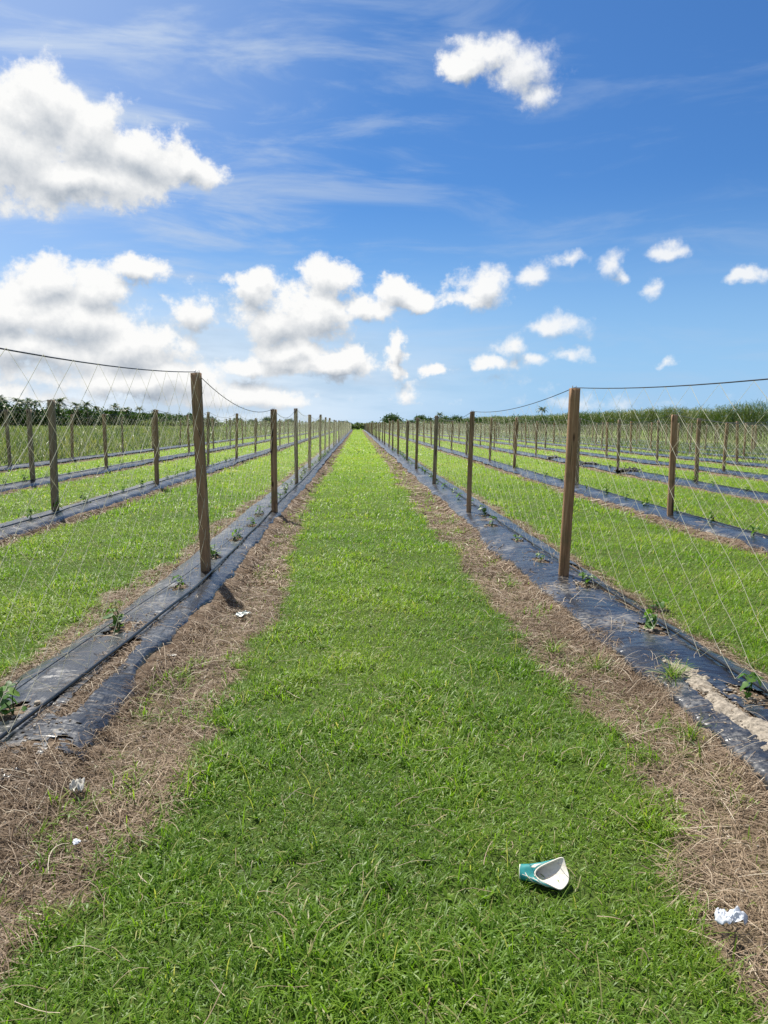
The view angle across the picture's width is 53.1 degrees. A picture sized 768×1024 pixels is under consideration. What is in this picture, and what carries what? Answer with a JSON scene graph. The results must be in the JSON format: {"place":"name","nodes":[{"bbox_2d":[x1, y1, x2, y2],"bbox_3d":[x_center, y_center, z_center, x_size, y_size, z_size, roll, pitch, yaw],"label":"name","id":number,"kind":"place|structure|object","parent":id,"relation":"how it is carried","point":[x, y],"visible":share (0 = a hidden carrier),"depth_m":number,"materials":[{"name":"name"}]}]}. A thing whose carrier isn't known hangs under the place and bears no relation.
{"place":"outdoors","nodes":[
{"label":"outdoors","id":0,"kind":"place"},
{"bbox_2d":[0,423,767,1023],"bbox_3d":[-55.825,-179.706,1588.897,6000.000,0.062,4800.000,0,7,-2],"label":"ground","id":1,"kind":"structure","parent":0,"point":[508,889],"depth_m":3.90,"materials":[{"name":"plant"}]},
{"bbox_2d":[10,397,29,423],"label":"palm tree","id":2,"kind":"object","parent":1,"relation":"on","point":[19,401],"visible":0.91,"depth_m":184.27,"materials":[{"name":"green plant"}]},
{"bbox_2d":[55,397,66,424],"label":"palm tree","id":3,"kind":"object","parent":1,"relation":"on","point":[60,400],"visible":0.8,"depth_m":201.05,"materials":[{"name":"green plant"}]},
{"bbox_2d":[0,401,205,426],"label":"windbreak wood","id":4,"kind":"object","parent":1,"relation":"on","point":[17,416],"visible":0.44,"depth_m":221.40,"materials":[{"name":"green plant"}]},
{"bbox_2d":[0,431,302,472],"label":"soil bed","id":5,"kind":"object","parent":1,"relation":"on","point":[75,461],"visible":0.2,"depth_m":36.43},
{"bbox_2d":[4,410,11,465],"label":"wooden post","id":6,"kind":"object","parent":5,"relation":"on","point":[7,433],"visible":0.77,"depth_m":28.03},
{"bbox_2d":[1,410,311,459],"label":"trellis netting","id":7,"kind":"object","parent":6,"relation":"attached to","point":[133,434],"visible":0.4,"depth_m":42.64,"materials":[{"name":"beige plastic"}]},
{"bbox_2d":[70,414,73,457],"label":"wooden post","id":8,"kind":"object","parent":5,"relation":"on","point":[72,437],"visible":0.71,"depth_m":34.27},
{"bbox_2d":[0,429,314,469],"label":"mulch film","id":9,"kind":"object","parent":5,"relation":"on","point":[42,463],"visible":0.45,"depth_m":36.18,"materials":[{"name":"black plastic"}]},
{"bbox_2d":[0,430,303,466],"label":"irrigation hose","id":10,"kind":"object","parent":9,"relation":"on","point":[101,454],"visible":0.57,"depth_m":36.56,"materials":[{"name":"black"}]},
{"bbox_2d":[0,424,307,465],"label":"meadow weeds","id":11,"kind":"object","parent":1,"relation":"on","point":[78,449],"visible":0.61,"depth_m":57.26,"materials":[{"name":"plant"}]},
{"bbox_2d":[0,432,314,495],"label":"soil bed","id":12,"kind":"object","parent":1,"relation":"on","point":[86,476],"visible":0.18,"depth_m":28.04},
{"bbox_2d":[26,410,35,479],"bbox_3d":[-9.753,-1.597,21.243,0.130,2.453,0.118,-2,6,-4],"label":"wooden post","id":13,"kind":"object","parent":12,"relation":"on","point":[30,445],"visible":0.72,"depth_m":21.17,"materials":[{"name":"wood"}]},
{"bbox_2d":[102,414,107,467],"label":"wooden post","id":14,"kind":"object","parent":12,"relation":"on","point":[105,440],"visible":0.78,"depth_m":27.34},
{"bbox_2d":[0,430,321,491],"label":"mulch film","id":15,"kind":"object","parent":12,"relation":"on","point":[24,484],"visible":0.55,"depth_m":25.42,"materials":[{"name":"black plastic"}]},
{"bbox_2d":[0,431,314,485],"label":"irrigation hose","id":16,"kind":"object","parent":15,"relation":"on","point":[104,467],"visible":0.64,"depth_m":26.09,"materials":[{"name":"black"}]},
{"bbox_2d":[186,415,189,452],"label":"wooden post","id":17,"kind":"object","parent":12,"relation":"on","point":[188,434],"visible":0.77,"depth_m":41.34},
{"bbox_2d":[0,414,322,482],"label":"trellis netting","id":18,"kind":"object","parent":17,"relation":"attached to","point":[146,437],"visible":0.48,"depth_m":31.48,"materials":[{"name":"beige plastic"}]},
{"bbox_2d":[0,432,332,544],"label":"soil bed","id":19,"kind":"object","parent":1,"relation":"on","point":[98,510],"visible":0.16,"depth_m":15.12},
{"bbox_2d":[47,400,58,509],"bbox_3d":[-6.139,-0.846,14.274,0.131,2.454,0.118,0,8,0],"label":"wooden post","id":20,"kind":"object","parent":19,"relation":"on","point":[54,490],"visible":0.73,"depth_m":14.20,"materials":[{"name":"wood"}]},
{"bbox_2d":[0,399,337,423],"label":"trellis wire","id":21,"kind":"object","parent":20,"relation":"attached to","point":[131,414],"visible":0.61,"depth_m":16.44,"materials":[{"name":"black"}]},
{"bbox_2d":[153,410,158,483],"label":"wooden post","id":22,"kind":"object","parent":19,"relation":"on","point":[156,457],"visible":0.72,"depth_m":20.41,"materials":[{"name":"wood"}]},
{"bbox_2d":[0,430,337,539],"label":"mulch film","id":23,"kind":"object","parent":19,"relation":"on","point":[28,526],"visible":0.63,"depth_m":16.09,"materials":[{"name":"black plastic"}]},
{"bbox_2d":[0,435,317,527],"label":"irrigation hose","id":24,"kind":"object","parent":23,"relation":"on","point":[109,495],"visible":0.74,"depth_m":15.85,"materials":[{"name":"black"}]},
{"bbox_2d":[207,412,209,466],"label":"wooden post","id":25,"kind":"object","parent":19,"relation":"on","point":[208,442],"visible":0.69,"depth_m":28.27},
{"bbox_2d":[235,413,237,458],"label":"wooden post","id":26,"kind":"object","parent":19,"relation":"on","point":[236,440],"visible":0.74,"depth_m":34.80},
{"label":"wooden post","id":27,"kind":"object","parent":19,"relation":"on","visible":0},
{"bbox_2d":[0,402,337,523],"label":"trellis netting","id":28,"kind":"object","parent":27,"relation":"attached to","point":[142,448],"visible":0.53,"depth_m":18.44,"materials":[{"name":"beige plastic"}]},
{"bbox_2d":[137,419,524,430],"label":"scrub hedge","id":29,"kind":"object","parent":1,"relation":"on","point":[357,425],"visible":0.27,"depth_m":246.32,"materials":[{"name":"plant"}]},
{"bbox_2d":[0,504,767,907],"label":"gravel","id":30,"kind":"structure","parent":1,"relation":"on","point":[38,702],"depth_m":4.77,"materials":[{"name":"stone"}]},
{"bbox_2d":[0,430,767,1023],"bbox_3d":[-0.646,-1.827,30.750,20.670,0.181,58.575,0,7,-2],"label":"dry straw","id":31,"kind":"object","parent":1,"relation":"on","point":[694,872],"visible":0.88,"depth_m":4.21,"materials":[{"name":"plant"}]},
{"bbox_2d":[0,678,26,714],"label":"vine seedling","id":32,"kind":"object","parent":31,"relation":"on","point":[5,703],"visible":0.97,"depth_m":4.31,"materials":[{"name":"green plant"}]},
{"bbox_2d":[69,778,84,791],"bbox_3d":[-1.436,1.272,3.591,0.066,0.060,0.116,-1,7,-16],"label":"paper scrap","id":33,"kind":"object","parent":31,"relation":"on","point":[78,784],"visible":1,"depth_m":3.57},
{"bbox_2d":[102,599,123,633],"bbox_3d":[-2.131,0.834,6.100,0.156,0.249,0.223,-6,9,-43],"label":"vine seedling","id":34,"kind":"object","parent":31,"relation":"on","point":[108,616],"visible":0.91,"depth_m":6.09,"materials":[{"name":"green plant"}]},
{"bbox_2d":[16,487,288,689],"bbox_3d":[-2.216,0.409,10.492,0.188,0.026,18.904,0,7,-1],"label":"drip line","id":35,"kind":"object","parent":31,"relation":"on","point":[112,622],"visible":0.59,"depth_m":5.97,"materials":[{"name":"black"}]},
{"bbox_2d":[0,430,351,763],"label":"mulch film","id":36,"kind":"object","parent":31,"relation":"on","point":[159,635],"visible":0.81,"depth_m":5.64,"materials":[{"name":"black plastic"}]},
{"bbox_2d":[0,436,344,739],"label":"irrigation hose","id":37,"kind":"object","parent":36,"relation":"on","point":[52,697],"visible":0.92,"depth_m":5.42,"materials":[{"name":"black"}]},
{"bbox_2d":[190,370,210,570],"bbox_3d":[-2.006,-0.303,8.444,0.116,2.480,0.114,-1,5,1],"label":"wooden post","id":38,"kind":"object","parent":31,"relation":"on","point":[205,553],"visible":0.91,"depth_m":8.38,"materials":[{"name":"brown wood"}]},
{"bbox_2d":[0,348,333,420],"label":"trellis wire","id":39,"kind":"object","parent":38,"relation":"attached to","point":[119,367],"visible":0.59,"depth_m":5.37,"materials":[{"name":"black"}]},
{"bbox_2d":[270,409,277,511],"bbox_3d":[-2.035,-0.684,14.255,0.120,2.480,0.113,0,6,1],"label":"wooden post","id":40,"kind":"object","parent":31,"relation":"on","point":[274,500],"visible":0.84,"depth_m":14.18,"materials":[{"name":"brown wood"}]},
{"bbox_2d":[294,408,297,483],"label":"wooden post","id":41,"kind":"object","parent":31,"relation":"on","point":[296,443],"visible":0.77,"depth_m":20.70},
{"bbox_2d":[308,415,310,467],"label":"wooden post","id":42,"kind":"object","parent":31,"relation":"on","point":[309,448],"visible":0.72,"depth_m":27.85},
{"bbox_2d":[328,418,330,447],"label":"wooden post","id":43,"kind":"object","parent":31,"relation":"on","point":[329,433],"visible":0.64,"depth_m":48.62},
{"bbox_2d":[0,348,350,733],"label":"trellis netting","id":44,"kind":"object","parent":43,"relation":"attached to","point":[339,427],"visible":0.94,"depth_m":6.78,"materials":[{"name":"white plastic"}]},
{"bbox_2d":[540,630,570,654],"bbox_3d":[1.290,1.013,5.938,0.376,0.190,0.436,0,7,-2],"label":"grass tuft","id":45,"kind":"object","parent":31,"relation":"on","point":[553,649],"visible":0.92,"depth_m":5.95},
{"bbox_2d":[582,645,617,672],"bbox_3d":[1.568,1.076,5.567,0.348,0.192,0.380,4,7,27],"label":"grass tuft","id":46,"kind":"object","parent":31,"relation":"on","point":[596,665],"visible":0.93,"depth_m":5.57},
{"bbox_2d":[714,906,747,924],"bbox_3d":[1.199,1.398,2.655,0.106,0.056,0.087,4,7,26],"label":"plastic scrap","id":47,"kind":"object","parent":31,"relation":"on","point":[733,916],"visible":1,"depth_m":2.64,"materials":[{"name":"plastic"}]},
{"bbox_2d":[380,413,403,424],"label":"broadleaf tree","id":48,"kind":"object","parent":1,"relation":"on","point":[389,417],"visible":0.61,"depth_m":296.26,"materials":[{"name":"green plant"}]},
{"bbox_2d":[311,423,483,430],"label":"posts","id":49,"kind":"object","parent":1,"relation":"on","point":[365,426],"visible":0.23,"depth_m":202.74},
{"bbox_2d":[420,415,560,430],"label":"wood","id":50,"kind":"object","parent":1,"relation":"on","point":[455,420],"visible":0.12,"depth_m":262.57,"materials":[{"name":"green plant"}]},
{"bbox_2d":[519,857,568,889],"bbox_3d":[0.614,1.385,2.945,0.188,0.043,0.141,-1,26,14],"label":"foam cup","id":51,"kind":"object","parent":1,"relation":"on","point":[554,870],"visible":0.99,"depth_m":2.95,"materials":[{"name":"plastic"}]},
{"bbox_2d":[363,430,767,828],"bbox_3d":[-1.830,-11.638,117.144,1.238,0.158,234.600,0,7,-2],"label":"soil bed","id":52,"kind":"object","parent":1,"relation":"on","point":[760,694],"visible":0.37,"depth_m":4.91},
{"bbox_2d":[388,421,390,446],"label":"wooden post","id":53,"kind":"object","parent":52,"relation":"on","point":[389,433],"visible":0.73,"depth_m":55.41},
{"bbox_2d":[368,381,767,690],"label":"trellis netting","id":54,"kind":"object","parent":53,"relation":"attached to","point":[590,493],"visible":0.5,"depth_m":7.33,"materials":[{"name":"white plastic"}]},
{"bbox_2d":[397,420,398,453],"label":"wooden post","id":55,"kind":"object","parent":52,"relation":"on","point":[397,436],"visible":0.75,"depth_m":41.97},
{"bbox_2d":[373,378,767,423],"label":"trellis wire","id":56,"kind":"object","parent":55,"relation":"attached to","point":[627,388],"visible":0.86,"depth_m":6.22,"materials":[{"name":"black"}]},
{"bbox_2d":[406,421,408,459],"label":"wooden post","id":57,"kind":"object","parent":52,"relation":"on","point":[407,433],"visible":0.66,"depth_m":35.02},
{"bbox_2d":[415,418,418,468],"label":"wooden post","id":58,"kind":"object","parent":52,"relation":"on","point":[416,443],"visible":0.77,"depth_m":27.99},
{"bbox_2d":[432,416,438,483],"bbox_3d":[1.401,-1.417,21.125,0.121,2.456,0.121,3,7,5],"label":"wooden post","id":59,"kind":"object","parent":52,"relation":"on","point":[435,449],"visible":0.73,"depth_m":21.03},
{"bbox_2d":[466,410,474,511],"bbox_3d":[1.621,-0.671,14.481,0.101,2.480,0.094,2,7,4],"label":"wooden post","id":60,"kind":"object","parent":52,"relation":"on","point":[470,461],"visible":0.85,"depth_m":14.41,"materials":[{"name":"brown wood"}]},
{"bbox_2d":[364,430,767,789],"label":"mulch film","id":61,"kind":"object","parent":52,"relation":"on","point":[640,643],"visible":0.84,"depth_m":6.25,"materials":[{"name":"black plastic"}]},
{"bbox_2d":[385,443,767,693],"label":"irrigation hose","id":62,"kind":"object","parent":61,"relation":"on","point":[737,672],"visible":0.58,"depth_m":6.40,"materials":[{"name":"black"}]},
{"bbox_2d":[662,659,767,750],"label":"marl spill","id":63,"kind":"object","parent":61,"relation":"on","point":[725,707],"visible":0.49,"depth_m":4.46,"materials":[{"name":"sand"}]},
{"bbox_2d":[558,385,579,575],"bbox_3d":[2.002,-0.121,8.352,0.117,2.480,0.115,2,7,1],"label":"wooden post","id":64,"kind":"object","parent":52,"relation":"on","point":[570,472],"visible":0.88,"depth_m":8.28,"materials":[{"name":"brown wood"}]},
{"bbox_2d":[579,572,596,585],"bbox_3d":[2.104,0.706,7.928,0.191,0.158,0.116,3,7,24],"label":"vine seedling","id":65,"kind":"object","parent":52,"relation":"on","point":[583,576],"visible":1,"depth_m":7.93,"materials":[{"name":"green plant"}]},
{"bbox_2d":[643,596,667,628],"bbox_3d":[2.202,0.828,6.258,0.162,0.294,0.257,9,11,53],"label":"vine seedling","id":66,"kind":"object","parent":52,"relation":"on","point":[650,619],"visible":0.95,"depth_m":6.21,"materials":[{"name":"green plant"}]},
{"bbox_2d":[647,651,698,685],"bbox_3d":[1.929,1.029,5.063,0.380,0.202,0.362,0,7,-2],"label":"grass tuft","id":67,"kind":"object","parent":52,"relation":"on","point":[672,669],"visible":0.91,"depth_m":5.09,"materials":[{"name":"plant"}]},
{"bbox_2d":[667,710,716,749],"bbox_3d":[1.722,1.196,4.268,0.308,0.176,0.332,0,7,-2],"label":"grass tuft","id":68,"kind":"object","parent":52,"relation":"on","point":[690,729],"visible":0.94,"depth_m":4.29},
{"bbox_2d":[738,672,762,698],"bbox_3d":[2.242,1.066,4.685,0.133,0.192,0.220,7,9,43],"label":"vine seedling","id":69,"kind":"object","parent":52,"relation":"on","point":[753,675],"visible":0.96,"depth_m":4.68,"materials":[{"name":"green plant"}]},
{"bbox_2d":[377,430,767,557],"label":"soil bed","id":70,"kind":"object","parent":1,"relation":"on","point":[650,516],"visible":0.24,"depth_m":14.77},
{"bbox_2d":[430,422,431,444],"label":"wooden post","id":71,"kind":"object","parent":70,"relation":"on","point":[431,433],"visible":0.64,"depth_m":62.48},
{"bbox_2d":[381,414,764,424],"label":"trellis wire","id":72,"kind":"object","parent":71,"relation":"attached to","point":[623,424],"visible":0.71,"depth_m":17.19,"materials":[{"name":"black"}]},
{"bbox_2d":[489,418,492,460],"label":"wooden post","id":73,"kind":"object","parent":70,"relation":"on","point":[490,438],"visible":0.78,"depth_m":34.85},
{"bbox_2d":[513,418,518,467],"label":"wooden post","id":74,"kind":"object","parent":70,"relation":"on","point":[515,441],"visible":0.72,"depth_m":29.08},
{"bbox_2d":[377,415,767,529],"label":"trellis netting","id":75,"kind":"object","parent":74,"relation":"attached to","point":[609,458],"visible":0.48,"depth_m":17.84,"materials":[{"name":"beige plastic"}]},
{"bbox_2d":[381,431,767,552],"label":"mulch film","id":76,"kind":"object","parent":70,"relation":"on","point":[736,533],"visible":0.64,"depth_m":15.55,"materials":[{"name":"black plastic"}]},
{"bbox_2d":[395,434,767,536],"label":"irrigation hose","id":77,"kind":"object","parent":76,"relation":"on","point":[641,501],"visible":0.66,"depth_m":15.46,"materials":[{"name":"black"}]},
{"bbox_2d":[575,418,580,483],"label":"wooden post","id":78,"kind":"object","parent":70,"relation":"on","point":[577,461],"visible":0.44,"depth_m":21.51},
{"bbox_2d":[667,415,677,514],"bbox_3d":[5.332,-0.570,14.232,0.115,2.453,0.121,1,6,6],"label":"wooden post","id":79,"kind":"object","parent":70,"relation":"on","point":[672,464],"visible":0.73,"depth_m":14.15,"materials":[{"name":"wood"}]},
{"bbox_2d":[390,430,767,502],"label":"soil bed","id":80,"kind":"object","parent":1,"relation":"on","point":[636,477],"visible":0.16,"depth_m":28.47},
{"bbox_2d":[493,422,495,446],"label":"wooden post","id":81,"kind":"object","parent":80,"relation":"on","point":[494,434],"visible":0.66,"depth_m":55.79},
{"bbox_2d":[401,419,767,489],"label":"trellis netting","id":82,"kind":"object","parent":81,"relation":"attached to","point":[615,442],"visible":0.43,"depth_m":27.55,"materials":[{"name":"beige plastic"}]},
{"bbox_2d":[396,431,767,499],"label":"mulch film","id":83,"kind":"object","parent":80,"relation":"on","point":[726,490],"visible":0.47,"depth_m":23.86,"materials":[{"name":"black plastic"}]},
{"bbox_2d":[394,430,767,493],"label":"irrigation hose","id":84,"kind":"object","parent":83,"relation":"on","point":[654,473],"visible":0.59,"depth_m":23.82,"materials":[{"name":"black"}]},
{"bbox_2d":[616,420,620,468],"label":"wooden post","id":85,"kind":"object","parent":80,"relation":"on","point":[618,445],"visible":0.64,"depth_m":28.61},
{"bbox_2d":[694,418,700,480],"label":"wooden post","id":86,"kind":"object","parent":80,"relation":"on","point":[698,433],"visible":0.71,"depth_m":22.96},
{"bbox_2d":[403,430,766,481],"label":"soil bed","id":87,"kind":"object","parent":1,"relation":"on","point":[684,469],"visible":0.23,"depth_m":34.99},
{"bbox_2d":[421,432,767,480],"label":"mulch film","id":88,"kind":"object","parent":87,"relation":"on","point":[765,477],"visible":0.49,"depth_m":34.21,"materials":[{"name":"black plastic"}]},
{"bbox_2d":[405,422,767,471],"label":"trellis netting","id":89,"kind":"object","parent":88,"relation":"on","point":[624,436],"visible":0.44,"depth_m":38.46,"materials":[{"name":"beige plastic"}]},
{"bbox_2d":[481,439,765,474],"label":"irrigation hose","id":90,"kind":"object","parent":88,"relation":"on","point":[661,461],"visible":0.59,"depth_m":33.24,"materials":[{"name":"black"}]},
{"bbox_2d":[605,422,608,455],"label":"wooden post","id":91,"kind":"object","parent":87,"relation":"on","point":[606,448],"visible":0.66,"depth_m":42.04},
{"bbox_2d":[656,420,659,461],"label":"wooden post","id":92,"kind":"object","parent":87,"relation":"on","point":[658,432],"visible":0.73,"depth_m":35.10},
{"bbox_2d":[722,423,728,469],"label":"wooden post","id":93,"kind":"object","parent":87,"relation":"on","point":[725,444],"visible":0.67,"depth_m":28.73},
{"bbox_2d":[415,430,767,469],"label":"soil bed","id":94,"kind":"object","parent":1,"relation":"on","point":[748,466],"visible":0.23,"depth_m":43.46,"materials":[{"name":"plastic"}]},
{"bbox_2d":[601,422,603,447],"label":"wooden post","id":95,"kind":"object","parent":94,"relation":"on","point":[602,434],"visible":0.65,"depth_m":55.41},
{"bbox_2d":[425,422,767,460],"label":"trellis netting","id":96,"kind":"object","parent":95,"relation":"attached to","point":[623,434],"visible":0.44,"depth_m":49.95,"materials":[{"name":"beige plastic"}]},
{"bbox_2d":[445,433,767,466],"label":"mulch film","id":97,"kind":"object","parent":94,"relation":"on","point":[740,463],"visible":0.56,"depth_m":44.49,"materials":[{"name":"black plastic"}]},
{"bbox_2d":[735,421,738,461],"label":"wooden post","id":98,"kind":"object","parent":94,"relation":"on","point":[737,438],"visible":0.7,"depth_m":35.63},
{"bbox_2d":[429,429,767,463],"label":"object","id":99,"kind":"object","parent":1,"relation":"on","point":[684,446],"visible":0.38,"depth_m":66.21,"materials":[{"name":"plant"}]},
{"bbox_2d":[460,433,764,460],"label":"soil bed","id":100,"kind":"object","parent":1,"relation":"on","point":[654,451],"visible":0.16,"depth_m":52.52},
{"bbox_2d":[444,431,767,459],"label":"mulch film","id":101,"kind":"object","parent":100,"relation":"on","point":[653,449],"visible":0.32,"depth_m":54.82,"materials":[{"name":"black plastic"}]},
{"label":"wooden post","id":102,"kind":"object","parent":100,"relation":"on","visible":0},
{"bbox_2d":[441,424,767,455],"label":"trellis netting","id":103,"kind":"object","parent":102,"relation":"attached to","point":[632,439],"visible":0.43,"depth_m":58.83,"materials":[{"name":"beige plastic"}]},
{"bbox_2d":[0,0,767,427],"label":"sky","id":104,"kind":"structure","parent":0,"point":[353,211],"materials":[{"name":"blue"}]},
{"bbox_2d":[463,397,767,443],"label":"cane field","id":105,"kind":"structure","parent":0,"point":[748,414],"depth_m":108.18,"materials":[{"name":"green plant"}]},
{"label":"soil bed","id":106,"kind":"structure","parent":0,"visible":0},
{"bbox_2d":[444,430,767,454],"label":"mulch film","id":107,"kind":"object","parent":106,"relation":"on","point":[661,446],"visible":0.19,"depth_m":59.86,"materials":[{"name":"black plastic"}]},
{"bbox_2d":[444,424,767,447],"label":"trellis netting","id":108,"kind":"object","parent":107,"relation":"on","point":[629,434],"visible":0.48,"depth_m":73.45,"materials":[{"name":"beige plastic"}]},
{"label":"soil bed","id":109,"kind":"structure","parent":0,"visible":0},
{"bbox_2d":[497,433,757,449],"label":"mulch film","id":110,"kind":"object","parent":109,"relation":"on","point":[660,443],"visible":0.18,"depth_m":64.54,"materials":[{"name":"black plastic"}]},
{"bbox_2d":[462,425,767,448],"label":"trellis netting","id":111,"kind":"object","parent":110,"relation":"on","point":[643,437],"visible":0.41,"depth_m":75.28,"materials":[{"name":"beige plastic"}]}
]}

